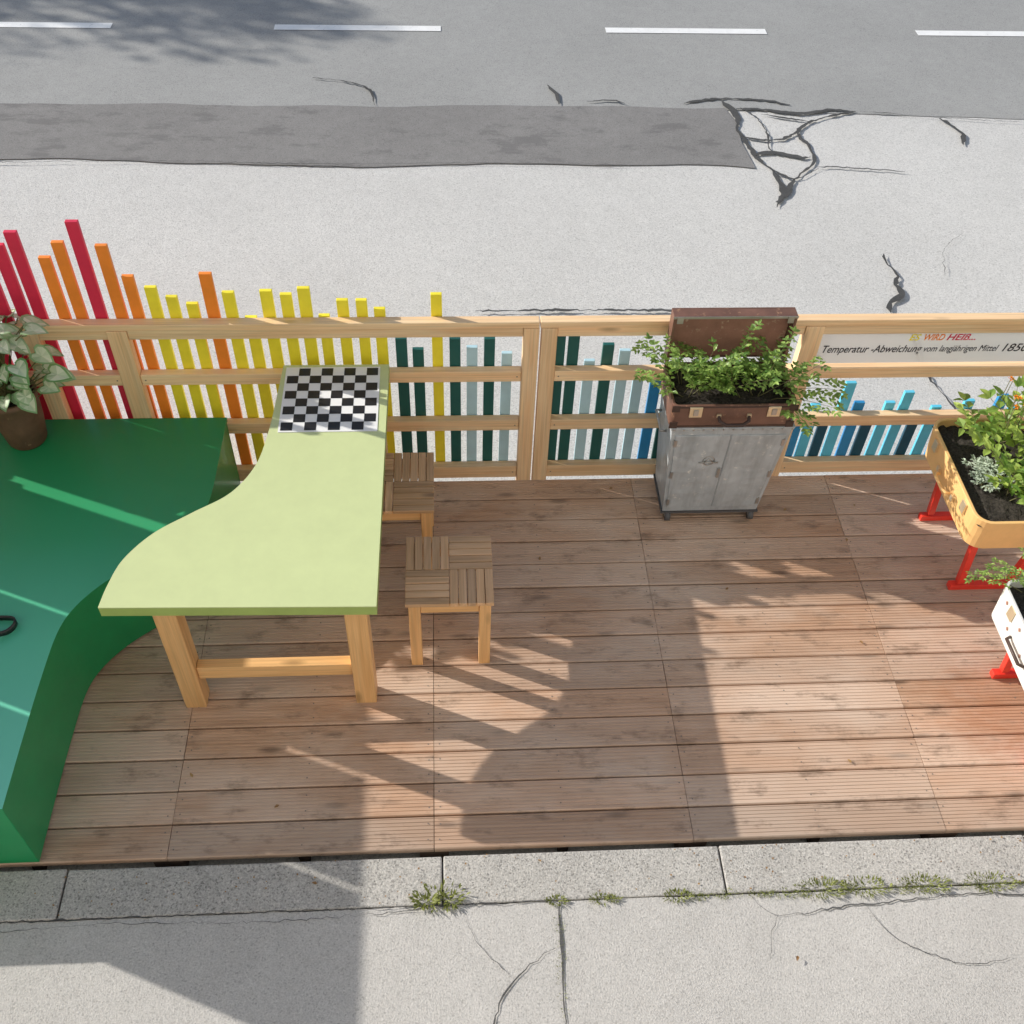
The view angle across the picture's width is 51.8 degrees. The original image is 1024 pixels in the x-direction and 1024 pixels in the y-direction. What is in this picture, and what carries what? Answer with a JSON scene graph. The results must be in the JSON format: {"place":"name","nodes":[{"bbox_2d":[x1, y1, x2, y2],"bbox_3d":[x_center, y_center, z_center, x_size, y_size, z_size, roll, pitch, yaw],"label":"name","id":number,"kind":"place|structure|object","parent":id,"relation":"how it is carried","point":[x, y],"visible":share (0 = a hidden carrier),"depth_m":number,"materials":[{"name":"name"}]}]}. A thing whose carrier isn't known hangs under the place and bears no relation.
{"place":"outdoors","nodes":[
{"label":"outdoors","id":0,"kind":"place"},
{"bbox_2d":[0,110,1023,902],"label":"parking lane","id":1,"kind":"structure","parent":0,"point":[462,238],"depth_m":6.96,"materials":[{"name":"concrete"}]},
{"bbox_2d":[0,103,754,167],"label":"asphalt patch","id":2,"kind":"object","parent":1,"relation":"on","point":[344,136],"visible":1,"depth_m":7.80,"materials":[{"name":"grey asphalt"}]},
{"bbox_2d":[0,77,1017,408],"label":"road cracks","id":3,"kind":"object","parent":1,"relation":"on","point":[786,191],"visible":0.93,"depth_m":7.78,"materials":[{"name":"black asphalt"}]},
{"bbox_2d":[0,473,1023,869],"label":"wooden deck","id":4,"kind":"structure","parent":1,"relation":"on","point":[642,677],"depth_m":4.45,"materials":[{"name":"brown wood"}]},
{"bbox_2d":[0,417,240,862],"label":"green bench","id":5,"kind":"object","parent":4,"relation":"on","point":[87,506],"visible":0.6,"depth_m":4.38,"materials":[{"name":"paint"}]},
{"bbox_2d":[0,615,17,636],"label":"black strap","id":6,"kind":"object","parent":5,"relation":"on","point":[11,628],"visible":1,"depth_m":4.05,"materials":[{"name":"black rubber"}]},
{"bbox_2d":[0,309,76,450],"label":"potted plant","id":7,"kind":"object","parent":5,"relation":"on","point":[22,424],"visible":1,"depth_m":4.43,"materials":[{"name":"plant"}]},
{"bbox_2d":[98,364,389,707],"bbox_3d":[-1.028,0.102,4.519,1.004,0.764,1.347,-1,48,-3],"label":"chess table","id":8,"kind":"object","parent":4,"relation":"on","point":[291,524],"visible":0.97,"depth_m":4.08,"materials":[{"name":"green paint"}]},
{"bbox_2d":[382,452,433,569],"bbox_3d":[-0.532,0.013,4.831,0.358,0.450,0.358,-1,48,-3],"label":"wooden stool","id":9,"kind":"object","parent":4,"relation":"on","point":[409,495],"visible":0.66,"depth_m":4.65,"materials":[{"name":"brown wood"}]},
{"bbox_2d":[405,536,493,664],"bbox_3d":[-0.266,0.385,4.509,0.358,0.450,0.358,-1,48,-3],"label":"wooden stool","id":10,"kind":"object","parent":4,"relation":"on","point":[426,589],"visible":1,"depth_m":4.34,"materials":[{"name":"brown wood"}]},
{"bbox_2d":[0,219,1023,480],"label":"wooden fence","id":11,"kind":"object","parent":4,"relation":"on","point":[130,377],"visible":0.59,"depth_m":4.78,"materials":[{"name":"wood"}]},
{"bbox_2d":[814,333,1023,362],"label":"information sign","id":12,"kind":"object","parent":11,"relation":"attached to","point":[917,347],"visible":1,"depth_m":4.84,"materials":[{"name":"white plastic"}]},
{"bbox_2d":[653,394,794,520],"bbox_3d":[0.950,-0.267,5.004,0.580,0.660,0.318,-1,48,-3],"label":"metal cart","id":13,"kind":"object","parent":4,"relation":"on","point":[713,469],"visible":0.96,"depth_m":4.88,"materials":[{"name":"grey metal"}]},
{"bbox_2d":[631,307,847,436],"bbox_3d":[1.004,-0.654,4.604,0.974,0.456,0.479,8,48,5],"label":"suitcase planter","id":14,"kind":"object","parent":13,"relation":"on","point":[731,390],"visible":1,"depth_m":4.61,"materials":[{"name":"brown leather"}]},
{"bbox_2d":[918,375,1023,589],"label":"suitcase planter","id":15,"kind":"object","parent":4,"relation":"on","point":[976,463],"visible":1,"depth_m":4.62,"materials":[{"name":"plastic"}]},
{"bbox_2d":[964,547,1023,689],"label":"suitcase planter","id":16,"kind":"object","parent":4,"relation":"on","point":[1008,615],"visible":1,"depth_m":4.18,"materials":[{"name":"plastic"}]},
{"bbox_2d":[0,835,1023,922],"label":"kerb","id":17,"kind":"structure","parent":1,"relation":"on","point":[579,875],"depth_m":3.94,"materials":[{"name":"concrete"}]},
{"bbox_2d":[0,883,1023,1023],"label":"sidewalk","id":18,"kind":"structure","parent":0,"point":[659,960],"depth_m":3.74,"materials":[{"name":"concrete"}]},
{"bbox_2d":[0,891,1023,1023],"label":"sidewalk cracks","id":19,"kind":"object","parent":18,"relation":"on","point":[561,947],"visible":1,"depth_m":3.81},
{"bbox_2d":[408,871,1023,1017],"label":"weeds","id":20,"kind":"object","parent":18,"relation":"on","point":[460,899],"visible":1,"depth_m":3.94,"materials":[{"name":"green plant"}]},
{"bbox_2d":[0,0,1023,118],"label":"road","id":21,"kind":"structure","parent":0,"point":[870,56],"depth_m":8.74,"materials":[{"name":"grey asphalt"}]},
{"bbox_2d":[0,22,1023,35],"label":"lane marking","id":22,"kind":"object","parent":21,"relation":"on","point":[438,28],"visible":1,"depth_m":9.03,"materials":[{"name":"paint"}]}
]}

